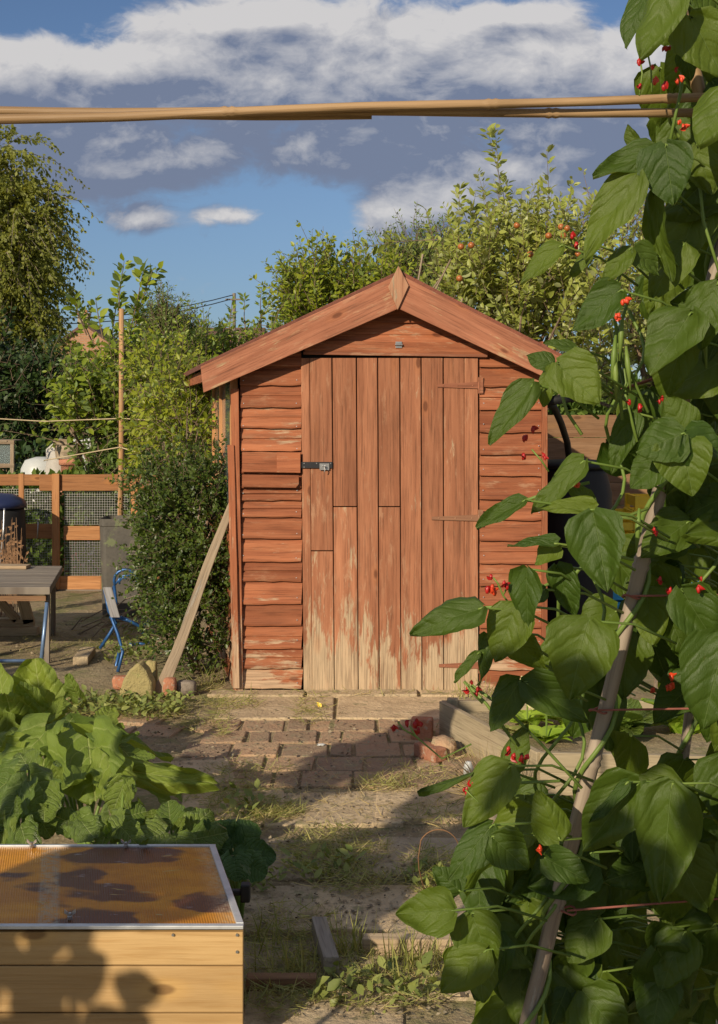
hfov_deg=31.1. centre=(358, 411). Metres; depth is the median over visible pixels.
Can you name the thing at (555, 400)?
drainpipe
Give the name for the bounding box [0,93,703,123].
bamboo cane
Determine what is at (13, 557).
dead weed
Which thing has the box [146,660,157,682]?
sandstone block
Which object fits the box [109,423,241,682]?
evergreen bush
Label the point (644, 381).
twine
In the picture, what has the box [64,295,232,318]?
telephone wire
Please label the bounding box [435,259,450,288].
garden stick
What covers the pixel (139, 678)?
sandstone block
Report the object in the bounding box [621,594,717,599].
twine
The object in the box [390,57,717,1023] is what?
runner bean plant
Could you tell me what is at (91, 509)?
undergrowth
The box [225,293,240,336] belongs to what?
telegraph pole
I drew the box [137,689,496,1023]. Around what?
path
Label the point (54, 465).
fleece cover
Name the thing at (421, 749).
brick
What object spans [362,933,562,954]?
edging timber
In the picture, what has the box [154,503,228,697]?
leaning plank
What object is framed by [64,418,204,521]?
fruit bush
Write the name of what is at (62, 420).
string
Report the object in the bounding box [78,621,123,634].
fallen twig
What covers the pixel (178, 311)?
telephone wire
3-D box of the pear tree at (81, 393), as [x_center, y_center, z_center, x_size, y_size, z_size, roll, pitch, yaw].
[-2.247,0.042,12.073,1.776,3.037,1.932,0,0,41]
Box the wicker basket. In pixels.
[53,439,82,458]
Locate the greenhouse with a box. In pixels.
[0,439,21,488]
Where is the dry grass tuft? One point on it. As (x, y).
(463, 785)
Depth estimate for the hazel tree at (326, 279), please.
13.68 m
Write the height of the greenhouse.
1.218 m
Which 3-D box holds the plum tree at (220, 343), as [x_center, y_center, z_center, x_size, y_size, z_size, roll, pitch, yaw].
[-1.515,0.129,13.407,2.286,2.863,1.676,0,0,7]
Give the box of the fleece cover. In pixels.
[39,438,83,566]
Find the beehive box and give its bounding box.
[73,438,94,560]
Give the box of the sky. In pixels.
[0,0,685,378]
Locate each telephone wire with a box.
[63,299,229,323]
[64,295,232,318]
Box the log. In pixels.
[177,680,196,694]
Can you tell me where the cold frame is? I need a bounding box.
[0,839,250,1023]
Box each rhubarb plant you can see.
[0,658,85,732]
[0,706,218,843]
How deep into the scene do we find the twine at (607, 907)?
2.00 m
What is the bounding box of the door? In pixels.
[300,358,482,692]
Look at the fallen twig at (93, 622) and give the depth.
8.94 m
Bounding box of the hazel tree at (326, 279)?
[241,220,435,334]
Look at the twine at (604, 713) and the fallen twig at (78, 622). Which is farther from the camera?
the fallen twig at (78, 622)
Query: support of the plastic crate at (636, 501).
on the plastic crate
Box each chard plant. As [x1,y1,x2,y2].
[0,748,64,843]
[55,773,148,844]
[140,800,228,849]
[203,818,275,919]
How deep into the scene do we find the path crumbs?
4.53 m
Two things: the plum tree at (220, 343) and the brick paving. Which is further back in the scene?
the plum tree at (220, 343)
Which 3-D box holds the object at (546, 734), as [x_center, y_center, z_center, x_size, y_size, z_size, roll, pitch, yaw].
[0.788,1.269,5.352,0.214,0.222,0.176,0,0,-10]
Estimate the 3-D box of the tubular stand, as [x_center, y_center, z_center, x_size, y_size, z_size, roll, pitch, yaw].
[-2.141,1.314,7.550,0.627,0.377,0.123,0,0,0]
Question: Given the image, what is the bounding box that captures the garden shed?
[183,266,561,692]
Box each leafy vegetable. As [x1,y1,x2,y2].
[530,710,564,727]
[620,697,670,736]
[640,698,700,734]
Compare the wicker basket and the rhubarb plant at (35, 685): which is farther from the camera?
the wicker basket
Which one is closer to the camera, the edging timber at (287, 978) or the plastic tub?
the edging timber at (287, 978)
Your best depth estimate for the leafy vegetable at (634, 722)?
5.44 m
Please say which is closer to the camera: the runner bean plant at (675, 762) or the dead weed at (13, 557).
the runner bean plant at (675, 762)
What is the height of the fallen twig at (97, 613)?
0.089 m
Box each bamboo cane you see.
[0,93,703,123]
[0,106,692,118]
[186,115,371,119]
[519,239,717,1023]
[659,572,710,921]
[686,10,704,92]
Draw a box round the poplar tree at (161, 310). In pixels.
[116,271,217,354]
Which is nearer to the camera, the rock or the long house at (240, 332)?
the rock
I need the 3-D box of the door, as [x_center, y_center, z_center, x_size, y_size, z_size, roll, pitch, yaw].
[0.161,0.613,6.877,1.003,1.792,0.056,0,0,0]
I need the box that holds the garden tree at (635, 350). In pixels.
[564,167,687,413]
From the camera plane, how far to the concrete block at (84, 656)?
7.67 m
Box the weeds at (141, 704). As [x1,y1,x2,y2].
[66,615,451,1014]
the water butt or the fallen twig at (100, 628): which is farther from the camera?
the fallen twig at (100, 628)
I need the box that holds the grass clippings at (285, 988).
[13,629,482,1021]
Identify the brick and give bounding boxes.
[112,675,125,689]
[163,677,176,696]
[411,716,432,740]
[414,741,446,762]
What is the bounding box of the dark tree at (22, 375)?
[0,301,103,470]
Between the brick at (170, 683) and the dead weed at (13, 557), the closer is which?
the brick at (170, 683)
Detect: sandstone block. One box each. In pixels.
[119,660,155,696]
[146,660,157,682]
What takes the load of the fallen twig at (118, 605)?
on the ground at (94, 673)
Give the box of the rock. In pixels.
[431,734,456,757]
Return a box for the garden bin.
[99,515,149,616]
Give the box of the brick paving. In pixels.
[117,713,479,789]
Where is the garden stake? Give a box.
[118,308,123,514]
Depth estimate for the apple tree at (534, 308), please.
9.64 m
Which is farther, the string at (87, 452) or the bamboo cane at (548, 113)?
the string at (87, 452)
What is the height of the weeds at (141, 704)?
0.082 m
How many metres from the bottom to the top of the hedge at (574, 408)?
3.171 m
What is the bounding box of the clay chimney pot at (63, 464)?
[59,458,83,571]
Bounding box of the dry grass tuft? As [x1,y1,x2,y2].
[439,739,552,803]
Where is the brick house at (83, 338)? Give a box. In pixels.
[58,310,118,368]
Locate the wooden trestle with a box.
[0,601,39,635]
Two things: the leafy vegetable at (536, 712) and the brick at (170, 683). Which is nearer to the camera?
the leafy vegetable at (536, 712)
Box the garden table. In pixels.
[0,566,61,662]
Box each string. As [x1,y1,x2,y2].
[0,418,139,421]
[44,447,173,462]
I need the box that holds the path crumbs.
[2,620,475,1019]
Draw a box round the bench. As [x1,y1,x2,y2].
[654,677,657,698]
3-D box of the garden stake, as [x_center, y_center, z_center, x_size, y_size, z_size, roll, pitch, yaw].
[-1.891,0.345,10.200,0.063,2.311,0.045,0,0,0]
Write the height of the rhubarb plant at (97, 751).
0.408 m
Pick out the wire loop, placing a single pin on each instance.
(420, 847)
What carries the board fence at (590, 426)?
on the ground at (94, 673)
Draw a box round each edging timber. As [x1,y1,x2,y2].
[246,973,316,993]
[312,916,338,975]
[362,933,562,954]
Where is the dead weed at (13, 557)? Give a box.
[0,520,28,616]
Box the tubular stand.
[0,602,48,662]
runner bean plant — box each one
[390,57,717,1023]
[443,102,717,1023]
[560,0,717,692]
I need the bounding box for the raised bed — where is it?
[439,697,710,795]
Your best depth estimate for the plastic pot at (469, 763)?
5.30 m
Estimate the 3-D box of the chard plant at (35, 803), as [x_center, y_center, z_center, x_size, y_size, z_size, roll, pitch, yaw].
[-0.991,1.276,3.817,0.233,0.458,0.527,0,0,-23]
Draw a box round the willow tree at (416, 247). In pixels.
[351,201,477,303]
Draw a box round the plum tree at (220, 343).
[132,286,290,449]
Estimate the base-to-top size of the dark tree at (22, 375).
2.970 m
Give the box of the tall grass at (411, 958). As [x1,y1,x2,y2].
[198,659,494,982]
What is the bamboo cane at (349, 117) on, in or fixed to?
attached to the bamboo cane at (548, 113)
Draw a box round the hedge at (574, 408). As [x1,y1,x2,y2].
[15,370,647,473]
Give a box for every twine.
[561,898,717,915]
[588,707,688,714]
[610,378,652,393]
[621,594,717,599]
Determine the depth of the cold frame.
3.01 m
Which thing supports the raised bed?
on the ground at (94, 673)
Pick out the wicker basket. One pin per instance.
(60, 451)
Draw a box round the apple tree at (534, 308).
[354,123,644,409]
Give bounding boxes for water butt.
[547,459,612,624]
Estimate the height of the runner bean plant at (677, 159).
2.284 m
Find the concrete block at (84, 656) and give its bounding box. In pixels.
[73,647,95,664]
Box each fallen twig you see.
[71,616,91,629]
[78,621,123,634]
[79,609,124,621]
[80,618,110,626]
[92,611,126,637]
[101,594,138,618]
[102,607,142,627]
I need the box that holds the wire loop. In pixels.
[418,829,457,888]
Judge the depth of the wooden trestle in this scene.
8.68 m
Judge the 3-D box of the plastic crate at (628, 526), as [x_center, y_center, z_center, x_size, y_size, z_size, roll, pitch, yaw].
[1.539,0.760,8.300,0.456,0.260,0.336,0,0,0]
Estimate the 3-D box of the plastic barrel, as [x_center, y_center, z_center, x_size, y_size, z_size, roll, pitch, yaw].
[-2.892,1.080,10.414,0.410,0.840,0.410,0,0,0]
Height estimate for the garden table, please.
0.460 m
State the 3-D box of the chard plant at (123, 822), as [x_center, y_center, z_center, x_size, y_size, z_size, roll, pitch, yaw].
[-0.763,1.301,3.759,0.288,0.409,0.497,0,0,-10]
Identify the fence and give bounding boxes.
[0,474,186,590]
[548,415,647,520]
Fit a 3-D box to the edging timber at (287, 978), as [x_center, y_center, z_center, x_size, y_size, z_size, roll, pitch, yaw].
[-0.200,1.480,3.335,0.181,0.040,0.040,0,0,0]
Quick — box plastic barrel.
[0,493,26,563]
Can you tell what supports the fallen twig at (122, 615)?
on the ground at (94, 673)
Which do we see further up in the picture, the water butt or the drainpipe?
the drainpipe
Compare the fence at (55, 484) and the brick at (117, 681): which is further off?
the fence at (55, 484)
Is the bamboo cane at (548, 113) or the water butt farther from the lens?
the water butt
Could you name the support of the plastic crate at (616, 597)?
on the plastic crate
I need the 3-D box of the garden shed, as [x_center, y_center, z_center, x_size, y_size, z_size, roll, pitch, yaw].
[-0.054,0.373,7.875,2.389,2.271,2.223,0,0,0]
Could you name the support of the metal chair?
on the ground at (94, 673)
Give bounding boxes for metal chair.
[99,568,148,671]
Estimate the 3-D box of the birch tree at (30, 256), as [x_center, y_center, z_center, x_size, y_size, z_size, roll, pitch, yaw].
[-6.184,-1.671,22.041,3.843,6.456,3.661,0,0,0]
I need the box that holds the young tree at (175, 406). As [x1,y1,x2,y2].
[98,319,240,647]
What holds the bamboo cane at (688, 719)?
on the ground at (94, 673)
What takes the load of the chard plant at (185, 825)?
on the ground at (94, 673)
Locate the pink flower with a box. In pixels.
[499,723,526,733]
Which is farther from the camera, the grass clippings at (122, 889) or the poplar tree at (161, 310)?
the poplar tree at (161, 310)
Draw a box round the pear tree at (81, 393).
[0,253,204,569]
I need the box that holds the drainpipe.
[548,395,574,456]
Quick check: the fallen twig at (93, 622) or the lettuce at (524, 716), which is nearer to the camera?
the lettuce at (524, 716)
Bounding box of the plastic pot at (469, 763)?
[463,761,472,773]
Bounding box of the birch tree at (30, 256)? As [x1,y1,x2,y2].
[0,124,107,435]
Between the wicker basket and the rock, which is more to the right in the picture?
the rock
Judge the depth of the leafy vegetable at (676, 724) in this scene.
5.52 m
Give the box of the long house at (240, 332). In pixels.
[209,328,265,346]
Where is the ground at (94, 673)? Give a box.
[0,505,717,1023]
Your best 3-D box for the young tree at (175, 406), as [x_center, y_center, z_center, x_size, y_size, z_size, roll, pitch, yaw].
[-1.278,0.440,8.692,1.165,2.233,1.793,0,0,0]
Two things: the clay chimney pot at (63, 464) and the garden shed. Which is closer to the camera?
the garden shed
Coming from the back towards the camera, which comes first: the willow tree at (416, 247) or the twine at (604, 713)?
the willow tree at (416, 247)
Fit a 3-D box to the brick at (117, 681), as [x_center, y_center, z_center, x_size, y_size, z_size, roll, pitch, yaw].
[-1.287,1.469,6.985,0.092,0.072,0.082,0,0,0]
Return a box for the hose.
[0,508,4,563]
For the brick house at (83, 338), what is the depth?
110.00 m
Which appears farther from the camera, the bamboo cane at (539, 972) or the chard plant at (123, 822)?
the chard plant at (123, 822)
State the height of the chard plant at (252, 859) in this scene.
0.338 m
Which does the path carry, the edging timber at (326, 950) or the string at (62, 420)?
the edging timber at (326, 950)
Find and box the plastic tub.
[20,457,45,561]
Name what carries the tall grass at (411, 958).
on the path
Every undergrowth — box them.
[0,434,624,525]
[0,466,206,575]
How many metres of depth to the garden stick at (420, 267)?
9.35 m
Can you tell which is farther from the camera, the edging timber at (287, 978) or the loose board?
the loose board
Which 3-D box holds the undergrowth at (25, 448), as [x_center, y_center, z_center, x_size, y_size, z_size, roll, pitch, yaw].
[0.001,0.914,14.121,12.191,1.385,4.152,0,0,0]
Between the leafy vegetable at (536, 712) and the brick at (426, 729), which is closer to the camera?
the leafy vegetable at (536, 712)
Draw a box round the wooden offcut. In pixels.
[0,564,30,568]
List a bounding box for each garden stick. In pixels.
[418,254,423,279]
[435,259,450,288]
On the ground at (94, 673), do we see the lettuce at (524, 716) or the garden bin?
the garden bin
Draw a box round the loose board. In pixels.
[227,445,239,687]
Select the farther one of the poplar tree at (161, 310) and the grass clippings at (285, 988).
the poplar tree at (161, 310)
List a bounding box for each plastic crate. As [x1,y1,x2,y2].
[613,592,623,599]
[615,507,636,533]
[625,493,649,530]
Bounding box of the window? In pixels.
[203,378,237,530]

